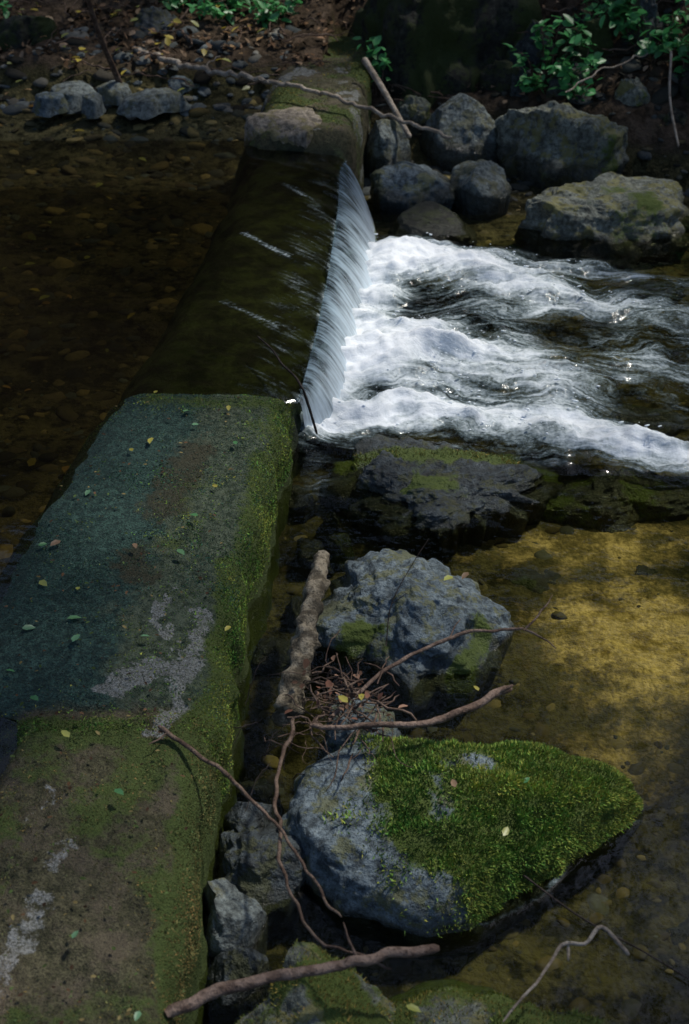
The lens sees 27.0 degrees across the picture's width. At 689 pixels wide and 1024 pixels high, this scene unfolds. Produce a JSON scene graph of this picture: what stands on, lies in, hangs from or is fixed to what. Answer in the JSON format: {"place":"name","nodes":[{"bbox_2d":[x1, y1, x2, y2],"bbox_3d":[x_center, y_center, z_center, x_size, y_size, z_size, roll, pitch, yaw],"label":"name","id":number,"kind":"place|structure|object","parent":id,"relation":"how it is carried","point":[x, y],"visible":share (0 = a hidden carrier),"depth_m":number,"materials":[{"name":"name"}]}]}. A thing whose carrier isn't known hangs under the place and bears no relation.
{"place":"outdoors","nodes":[
{"label":"outdoors","id":0,"kind":"place"},
{"bbox_2d":[256,161,346,400],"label":"pool water","id":1,"kind":"structure","parent":0,"point":[326,286],"depth_m":6.95,"materials":[{"name":"white liquid"}]},
{"bbox_2d":[257,336,317,433],"bbox_3d":[-0.258,-0.533,5.966,0.047,0.237,0.522,-17,37,-25],"label":"black twig","id":2,"kind":"object","parent":1,"relation":"in","point":[301,387],"visible":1,"depth_m":5.83,"materials":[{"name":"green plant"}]},
{"bbox_2d":[0,0,688,1023],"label":"ground","id":3,"kind":"structure","parent":0,"point":[614,660],"depth_m":6.20,"materials":[{"name":"brown soil"}]},
{"bbox_2d":[0,0,11,17],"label":"bramble plant","id":4,"kind":"object","parent":3,"relation":"on","point":[5,11],"visible":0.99,"depth_m":9.87,"materials":[{"name":"green plant"}]},
{"bbox_2d":[0,15,56,50],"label":"bank stone","id":5,"kind":"object","parent":3,"relation":"on","point":[16,31],"visible":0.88,"depth_m":9.57,"materials":[{"name":"grey stone"}]},
{"bbox_2d":[32,91,68,117],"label":"shore stone","id":6,"kind":"object","parent":3,"relation":"on","point":[48,104],"visible":1,"depth_m":9.06,"materials":[{"name":"grey stone"}]},
{"bbox_2d":[50,80,96,113],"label":"shore stone","id":7,"kind":"object","parent":3,"relation":"on","point":[74,91],"visible":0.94,"depth_m":9.18,"materials":[{"name":"grey stone"}]},
{"bbox_2d":[0,104,156,540],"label":"pool bottom leaves","id":8,"kind":"object","parent":3,"relation":"on","point":[31,461],"visible":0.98,"depth_m":7.06,"materials":[{"name":"brown plant"}]},
{"bbox_2d":[96,80,131,105],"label":"shore stone","id":9,"kind":"object","parent":3,"relation":"on","point":[112,92],"visible":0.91,"depth_m":9.21,"materials":[{"name":"grey stone"}]},
{"bbox_2d":[86,0,122,82],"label":"leaning stick","id":10,"kind":"object","parent":9,"relation":"on","point":[114,70],"visible":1,"depth_m":8.97,"materials":[{"name":"brown wood"}]},
{"bbox_2d":[0,88,263,563],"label":"pool bed pebbles","id":11,"kind":"object","parent":3,"relation":"on","point":[35,335],"visible":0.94,"depth_m":7.69,"materials":[{"name":"stone"}]},
{"bbox_2d":[81,92,105,118],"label":"shore stone","id":12,"kind":"object","parent":11,"relation":"on","point":[92,107],"visible":1,"depth_m":9.04,"materials":[{"name":"grey stone"}]},
{"bbox_2d":[116,87,190,119],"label":"shore stone","id":13,"kind":"object","parent":11,"relation":"on","point":[147,103],"visible":1,"depth_m":9.07,"materials":[{"name":"grey stone"}]},
{"bbox_2d":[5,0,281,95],"bbox_3d":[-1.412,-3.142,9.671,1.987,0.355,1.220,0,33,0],"label":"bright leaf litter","id":14,"kind":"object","parent":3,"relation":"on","point":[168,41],"visible":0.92,"depth_m":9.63,"materials":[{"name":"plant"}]},
{"bbox_2d":[0,25,300,119],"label":"bank gravel","id":15,"kind":"structure","parent":3,"relation":"on","point":[15,106],"depth_m":9.39,"materials":[{"name":"stone"}]},
{"bbox_2d":[134,6,177,35],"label":"bank stone","id":16,"kind":"object","parent":3,"relation":"on","point":[153,17],"visible":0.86,"depth_m":9.78,"materials":[{"name":"grey stone"}]},
{"bbox_2d":[159,0,193,11],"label":"bramble plant","id":17,"kind":"object","parent":3,"relation":"on","point":[171,4],"visible":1,"depth_m":9.96,"materials":[{"name":"green plant"}]},
{"bbox_2d":[168,75,199,94],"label":"shore stone","id":18,"kind":"object","parent":3,"relation":"on","point":[175,84],"visible":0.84,"depth_m":9.35,"materials":[{"name":"grey stone"}]},
{"bbox_2d":[0,36,371,1023],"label":"weir wall","id":19,"kind":"structure","parent":3,"relation":"on","point":[248,286],"depth_m":4.57,"materials":[{"name":"concrete"}]},
{"bbox_2d":[0,397,239,1023],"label":"leaf debris","id":20,"kind":"object","parent":19,"relation":"on","point":[81,878],"visible":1,"depth_m":4.01,"materials":[{"name":"green plant"}]},
{"bbox_2d":[148,725,341,917],"bbox_3d":[-0.251,0.783,3.738,0.095,0.095,0.781,-28,42,-36],"label":"long twig","id":21,"kind":"object","parent":19,"relation":"on","point":[170,735],"visible":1,"depth_m":3.79,"materials":[{"name":"brown wood"}]},
{"bbox_2d":[7,391,529,1020],"bbox_3d":[-0.251,0.374,4.445,1.539,0.200,3.003,0,33,0],"label":"fallen leaf scatter","id":22,"kind":"object","parent":19,"relation":"on","point":[343,699],"visible":1,"depth_m":4.34,"materials":[{"name":"plant"}]},
{"bbox_2d":[244,107,321,148],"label":"flat weir rock","id":23,"kind":"object","parent":19,"relation":"on","point":[294,125],"visible":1,"depth_m":8.29,"materials":[{"name":"beige stone"}]},
{"bbox_2d":[231,656,352,814],"bbox_3d":[-0.206,0.664,4.316,0.405,0.082,0.709,5,33,7],"label":"twig debris","id":24,"kind":"object","parent":19,"relation":"on","point":[267,751],"visible":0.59,"depth_m":4.33,"materials":[{"name":"brown plant"}]},
{"bbox_2d":[164,922,439,1017],"bbox_3d":[-0.102,1.048,3.350,0.662,0.075,0.105,-10,34,-14],"label":"cut stick","id":25,"kind":"object","parent":19,"relation":"on","point":[199,999],"visible":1,"depth_m":3.31,"materials":[{"name":"brown wood"}]},
{"bbox_2d":[0,36,643,1023],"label":"moss carpet","id":26,"kind":"object","parent":19,"relation":"on","point":[528,756],"visible":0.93,"depth_m":4.03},
{"bbox_2d":[502,925,629,1021],"bbox_3d":[0.509,1.094,3.449,0.368,0.069,0.101,-16,36,-23],"label":"curved twig","id":27,"kind":"object","parent":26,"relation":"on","point":[622,947],"visible":1,"depth_m":3.49,"materials":[{"name":"grey wood"}]},
{"bbox_2d":[302,163,376,439],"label":"waterfall","id":28,"kind":"structure","parent":19,"relation":"on","point":[343,321],"depth_m":6.68,"materials":[{"name":"liquid"}]},
{"bbox_2d":[186,0,250,25],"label":"bramble plant","id":29,"kind":"object","parent":3,"relation":"on","point":[208,7],"visible":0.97,"depth_m":9.90,"materials":[{"name":"green plant"}]},
{"bbox_2d":[203,878,267,964],"bbox_3d":[-0.294,1.191,3.902,0.179,0.457,0.268,0,33,0],"label":"pale stone","id":30,"kind":"object","parent":3,"relation":"on","point":[235,918],"visible":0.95,"depth_m":3.75,"materials":[{"name":"grey stone"}]},
{"bbox_2d":[205,947,269,1023],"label":"dark stone","id":31,"kind":"object","parent":3,"relation":"on","point":[238,963],"visible":0.84,"depth_m":3.64,"materials":[{"name":"grey stone"}]},
{"bbox_2d":[223,801,278,832],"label":"dark stone","id":32,"kind":"object","parent":3,"relation":"on","point":[253,817],"visible":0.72,"depth_m":4.10,"materials":[{"name":"grey stone"}]},
{"bbox_2d":[235,776,283,816],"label":"submerged rock","id":33,"kind":"object","parent":3,"relation":"on","point":[263,791],"visible":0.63,"depth_m":4.36,"materials":[{"name":"stone"}]},
{"bbox_2d":[213,822,308,941],"bbox_3d":[-0.229,1.086,4.072,0.281,0.461,0.362,0,33,0],"label":"dark stone","id":34,"kind":"object","parent":3,"relation":"on","point":[248,865],"visible":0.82,"depth_m":3.91,"materials":[{"name":"grey stone"}]},
{"bbox_2d":[245,0,302,30],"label":"bramble plant","id":35,"kind":"object","parent":3,"relation":"on","point":[264,13],"visible":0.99,"depth_m":9.88,"materials":[{"name":"green plant"}]},
{"bbox_2d":[250,636,312,676],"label":"submerged rock","id":36,"kind":"object","parent":3,"relation":"on","point":[274,650],"visible":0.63,"depth_m":4.92,"materials":[{"name":"stone"}]},
{"bbox_2d":[132,46,451,138],"bbox_3d":[-0.490,-2.615,8.868,2.561,0.214,0.333,22,39,30],"label":"fallen branch","id":37,"kind":"object","parent":3,"relation":"on","point":[206,68],"visible":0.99,"depth_m":8.72,"materials":[{"name":"brown wood"}]},
{"bbox_2d":[282,596,302,628],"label":"submerged rock","id":38,"kind":"object","parent":3,"relation":"on","point":[290,614],"visible":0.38,"depth_m":5.13,"materials":[{"name":"stone"}]},
{"bbox_2d":[271,550,330,726],"bbox_3d":[-0.113,0.392,4.602,0.108,0.211,0.708,6,33,9],"label":"driftwood log","id":39,"kind":"object","parent":3,"relation":"on","point":[304,643],"visible":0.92,"depth_m":4.52,"materials":[{"name":"brown wood"}]},
{"bbox_2d":[288,485,319,523],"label":"submerged rock","id":40,"kind":"object","parent":3,"relation":"on","point":[304,506],"visible":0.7,"depth_m":5.70,"materials":[{"name":"stone"}]},
{"bbox_2d":[292,537,334,580],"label":"submerged rock","id":41,"kind":"object","parent":3,"relation":"on","point":[307,550],"visible":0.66,"depth_m":5.38,"materials":[{"name":"stone"}]},
{"bbox_2d":[236,942,395,1023],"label":"mossy rock","id":42,"kind":"object","parent":3,"relation":"on","point":[296,996],"visible":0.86,"depth_m":3.46,"materials":[{"name":"stone"}]},
{"bbox_2d":[314,513,346,544],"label":"submerged rock","id":43,"kind":"object","parent":3,"relation":"on","point":[330,525],"visible":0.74,"depth_m":5.51,"materials":[{"name":"stone"}]},
{"bbox_2d":[324,532,353,572],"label":"submerged rock","id":44,"kind":"object","parent":3,"relation":"on","point":[338,548],"visible":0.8,"depth_m":5.41,"materials":[{"name":"stone"}]},
{"bbox_2d":[0,0,688,119],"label":"leaf litter","id":45,"kind":"object","parent":3,"relation":"on","point":[226,37],"visible":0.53,"depth_m":9.59,"materials":[{"name":"brown plant"}]},
{"bbox_2d":[316,694,400,761],"bbox_3d":[0.040,0.804,4.462,0.279,0.484,0.282,-28,42,-36],"label":"blue stone","id":46,"kind":"object","parent":3,"relation":"on","point":[332,743],"visible":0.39,"depth_m":4.34,"materials":[{"name":"stone"}]},
{"bbox_2d":[264,629,416,791],"bbox_3d":[-0.030,0.577,4.227,0.428,0.168,0.640,-8,34,-12],"label":"twig tangle","id":47,"kind":"object","parent":46,"relation":"on","point":[328,708],"visible":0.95,"depth_m":4.21,"materials":[{"name":"brown plant"}]},
{"bbox_2d":[272,717,391,969],"bbox_3d":[-0.102,0.844,3.730,0.182,0.038,0.908,-9,34,-14],"label":"crooked twig","id":48,"kind":"object","parent":47,"relation":"on","point":[278,816],"visible":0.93,"depth_m":3.69,"materials":[{"name":"brown wood"}]},
{"bbox_2d":[284,655,407,732],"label":"tangled dry leaves","id":49,"kind":"object","parent":47,"relation":"on","point":[328,683],"visible":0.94,"depth_m":4.25,"materials":[{"name":"brown plant"}]},
{"bbox_2d":[310,684,513,729],"bbox_3d":[0.200,0.572,4.110,0.594,0.093,0.091,-5,33,-8],"label":"thick branch","id":50,"kind":"object","parent":47,"relation":"on","point":[488,697],"visible":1,"depth_m":4.10,"materials":[{"name":"brown plant"}]},
{"bbox_2d":[327,595,555,720],"bbox_3d":[0.306,0.431,4.372,0.866,0.089,0.169,-15,36,-21],"label":"forked branch","id":51,"kind":"object","parent":47,"relation":"on","point":[389,667],"visible":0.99,"depth_m":4.39,"materials":[{"name":"brown plant"}]},
{"bbox_2d":[352,35,391,99],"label":"bramble plant","id":52,"kind":"object","parent":3,"relation":"on","point":[376,40],"visible":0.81,"depth_m":9.33,"materials":[{"name":"green plant"}]},
{"bbox_2d":[352,450,412,498],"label":"wet rock","id":53,"kind":"object","parent":3,"relation":"on","point":[384,471],"visible":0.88,"depth_m":5.64,"materials":[{"name":"stone"}]},
{"bbox_2d":[364,119,410,177],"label":"angular rock","id":54,"kind":"object","parent":3,"relation":"on","point":[388,143],"visible":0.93,"depth_m":8.84,"materials":[{"name":"stone"}]},
{"bbox_2d":[361,57,411,138],"bbox_3d":[0.264,-2.567,8.889,0.047,0.360,0.585,-17,37,-25],"label":"broken stick","id":55,"kind":"object","parent":54,"relation":"on","point":[365,61],"visible":0.89,"depth_m":8.88,"materials":[{"name":"brown wood"}]},
{"bbox_2d":[299,548,514,721],"bbox_3d":[0.211,0.441,4.994,0.780,0.522,0.626,26,41,34],"label":"blue boulder","id":56,"kind":"object","parent":3,"relation":"on","point":[432,605],"visible":0.91,"depth_m":4.78,"materials":[{"name":"grey stone"}]},
{"bbox_2d":[386,540,427,645],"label":"thin twig","id":57,"kind":"object","parent":56,"relation":"on","point":[399,598],"visible":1,"depth_m":4.58,"materials":[{"name":"brown wood"}]},
{"bbox_2d":[370,161,454,222],"bbox_3d":[0.409,-1.845,8.554,0.523,0.499,0.564,0,33,0],"label":"river rock","id":58,"kind":"object","parent":3,"relation":"on","point":[397,189],"visible":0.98,"depth_m":8.35,"materials":[{"name":"grey stone"}]},
{"bbox_2d":[397,95,430,132],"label":"bank stone","id":59,"kind":"object","parent":3,"relation":"on","point":[414,109],"visible":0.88,"depth_m":9.37,"materials":[{"name":"grey stone"}]},
{"bbox_2d":[388,201,476,248],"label":"submerged rock","id":60,"kind":"object","parent":3,"relation":"on","point":[438,222],"visible":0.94,"depth_m":7.91,"materials":[{"name":"stone"}]},
{"bbox_2d":[318,434,563,560],"bbox_3d":[0.390,0.008,5.778,0.989,0.432,0.719,0,33,0],"label":"wet rock ledge","id":61,"kind":"object","parent":3,"relation":"on","point":[446,507],"visible":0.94,"depth_m":5.59,"materials":[{"name":"stone"}]},
{"bbox_2d":[348,0,543,106],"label":"dark mossy boulder","id":62,"kind":"object","parent":3,"relation":"on","point":[445,47],"visible":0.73,"depth_m":9.45,"materials":[{"name":"stone"}]},
{"bbox_2d":[418,93,499,170],"bbox_3d":[0.767,-2.393,9.287,0.504,0.662,0.602,-7,34,-11],"label":"angular rock","id":63,"kind":"object","parent":3,"relation":"on","point":[466,122],"visible":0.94,"depth_m":9.05,"materials":[{"name":"stone"}]},
{"bbox_2d":[282,737,643,959],"bbox_3d":[0.298,0.933,4.194,0.962,0.555,0.718,-24,40,-32],"label":"mossy boulder","id":64,"kind":"object","parent":3,"relation":"on","point":[344,873],"visible":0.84,"depth_m":3.90,"materials":[{"name":"grey stone"}]},
{"bbox_2d":[252,108,688,1019],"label":"stream bed pebbles","id":65,"kind":"object","parent":3,"relation":"on","point":[600,908],"visible":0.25,"depth_m":4.66,"materials":[{"name":"stone"}]},
{"bbox_2d":[449,159,510,220],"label":"river rock","id":66,"kind":"object","parent":3,"relation":"on","point":[482,189],"visible":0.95,"depth_m":8.38,"materials":[{"name":"stone"}]},
{"bbox_2d":[388,979,617,1023],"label":"mossy rock","id":67,"kind":"object","parent":3,"relation":"on","point":[414,991],"visible":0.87,"depth_m":3.55,"materials":[{"name":"stone"}]},
{"bbox_2d":[510,66,530,96],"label":"bank stone","id":68,"kind":"object","parent":3,"relation":"on","point":[517,73],"visible":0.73,"depth_m":9.43,"materials":[{"name":"grey stone"}]},
{"bbox_2d":[361,1,688,201],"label":"bank rubble","id":69,"kind":"object","parent":3,"relation":"on","point":[659,97],"visible":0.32,"depth_m":9.06,"materials":[{"name":"stone"}]},
{"bbox_2d":[668,51,678,146],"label":"bank twig","id":70,"kind":"object","parent":69,"relation":"on","point":[669,94],"visible":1,"depth_m":8.74,"materials":[{"name":"brown wood"}]},
{"bbox_2d":[506,19,555,67],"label":"bank stone","id":71,"kind":"object","parent":3,"relation":"on","point":[524,43],"visible":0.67,"depth_m":9.49,"materials":[{"name":"grey stone"}]},
{"bbox_2d":[510,567,560,593],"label":"submerged rock","id":72,"kind":"object","parent":3,"relation":"on","point":[530,579],"visible":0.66,"depth_m":5.37,"materials":[{"name":"stone"}]},
{"bbox_2d":[502,14,584,92],"bbox_3d":[1.300,-2.941,9.253,0.480,0.493,0.436,-23,39,-31],"label":"bramble plant","id":73,"kind":"object","parent":3,"relation":"on","point":[574,39],"visible":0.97,"depth_m":9.24,"materials":[{"name":"green plant"}]},
{"bbox_2d":[495,100,628,189],"bbox_3d":[1.342,-2.255,9.019,0.630,0.711,0.928,-22,39,-30],"label":"bank rock","id":74,"kind":"object","parent":3,"relation":"on","point":[552,143],"visible":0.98,"depth_m":8.74,"materials":[{"name":"stone"}]},
{"bbox_2d":[542,274,586,301],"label":"submerged rock","id":75,"kind":"object","parent":3,"relation":"on","point":[572,278],"visible":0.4,"depth_m":7.50,"materials":[{"name":"stone"}]},
{"bbox_2d":[546,62,585,97],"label":"bank stone","id":76,"kind":"object","parent":3,"relation":"on","point":[553,82],"visible":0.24,"depth_m":9.21,"materials":[{"name":"grey stone"}]},
{"bbox_2d":[548,30,605,102],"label":"bramble plant","id":77,"kind":"object","parent":3,"relation":"on","point":[596,58],"visible":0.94,"depth_m":9.05,"materials":[{"name":"green plant"}]},
{"bbox_2d":[558,15,612,67],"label":"bank stone","id":78,"kind":"object","parent":3,"relation":"on","point":[601,38],"visible":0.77,"depth_m":9.23,"materials":[{"name":"grey stone"}]},
{"bbox_2d":[566,0,631,45],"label":"bramble plant","id":79,"kind":"object","parent":3,"relation":"on","point":[604,7],"visible":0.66,"depth_m":9.26,"materials":[{"name":"green plant"}]},
{"bbox_2d":[514,171,688,269],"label":"lichen boulder","id":80,"kind":"object","parent":3,"relation":"on","point":[614,220],"visible":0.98,"depth_m":7.81,"materials":[{"name":"stone"}]},
{"bbox_2d":[522,873,688,979],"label":"thin twig","id":81,"kind":"object","parent":3,"relation":"on","point":[560,903],"visible":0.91,"depth_m":3.81,"materials":[{"name":"brown wood"}]},
{"bbox_2d":[565,52,648,92],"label":"bank twig","id":82,"kind":"object","parent":3,"relation":"on","point":[593,75],"visible":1,"depth_m":8.90,"materials":[{"name":"brown wood"}]},
{"bbox_2d":[541,467,688,532],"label":"wet rock ledge","id":83,"kind":"object","parent":3,"relation":"on","point":[622,500],"visible":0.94,"depth_m":5.69,"materials":[{"name":"stone"}]},
{"bbox_2d":[607,0,632,25],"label":"bank stone","id":84,"kind":"object","parent":3,"relation":"on","point":[628,3],"visible":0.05,"depth_m":9.37,"materials":[{"name":"grey stone"}]},
{"bbox_2d":[614,77,649,106],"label":"bank stone","id":85,"kind":"object","parent":3,"relation":"on","point":[631,92],"visible":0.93,"depth_m":8.95,"materials":[{"name":"grey stone"}]},
{"bbox_2d":[621,0,665,58],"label":"bank stone","id":86,"kind":"object","parent":3,"relation":"on","point":[650,6],"visible":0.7,"depth_m":9.15,"materials":[{"name":"grey stone"}]},
{"bbox_2d":[599,0,688,62],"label":"bramble plant","id":87,"kind":"object","parent":3,"relation":"on","point":[632,21],"visible":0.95,"depth_m":9.10,"materials":[{"name":"green plant"}]},
{"bbox_2d":[606,403,682,436],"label":"submerged rock","id":88,"kind":"object","parent":3,"relation":"on","point":[670,422],"visible":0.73,"depth_m":6.33,"materials":[{"name":"stone"}]},
{"bbox_2d":[635,565,658,574],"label":"submerged rock","id":89,"kind":"object","parent":3,"relation":"on","point":[643,570],"visible":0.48,"depth_m":5.40,"materials":[{"name":"stone"}]},
{"bbox_2d":[612,280,685,309],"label":"submerged rock","id":90,"kind":"object","parent":3,"relation":"on","point":[671,294],"visible":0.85,"depth_m":7.42,"materials":[{"name":"stone"}]},
{"bbox_2d":[656,0,688,56],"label":"bramble plant","id":91,"kind":"object","parent":3,"relation":"on","point":[672,35],"visible":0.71,"depth_m":9.12,"materials":[{"name":"green plant"}]},
{"bbox_2d":[660,35,688,78],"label":"bramble plant","id":92,"kind":"object","parent":3,"relation":"on","point":[683,50],"visible":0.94,"depth_m":8.90,"materials":[{"name":"green plant"}]},
{"bbox_2d":[663,106,687,125],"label":"bank stone","id":93,"kind":"object","parent":3,"relation":"on","point":[680,117],"visible":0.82,"depth_m":8.81,"materials":[{"name":"grey stone"}]},
{"bbox_2d":[666,914,688,944],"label":"submerged rock","id":94,"kind":"object","parent":3,"relation":"on","point":[679,933],"visible":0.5,"depth_m":3.97,"materials":[{"name":"stone"}]},
{"bbox_2d":[300,234,688,471],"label":"stream water","id":95,"kind":"structure","parent":0,"point":[378,345],"depth_m":6.42,"materials":[{"name":"white liquid"}]},
{"bbox_2d":[323,232,662,433],"bbox_3d":[0.738,-0.889,6.776,1.660,0.116,2.206,0,33,0],"label":"water spray","id":96,"kind":"object","parent":95,"relation":"on","point":[441,398],"visible":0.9,"depth_m":6.42,"materials":[{"name":"white liquid"}]}
]}

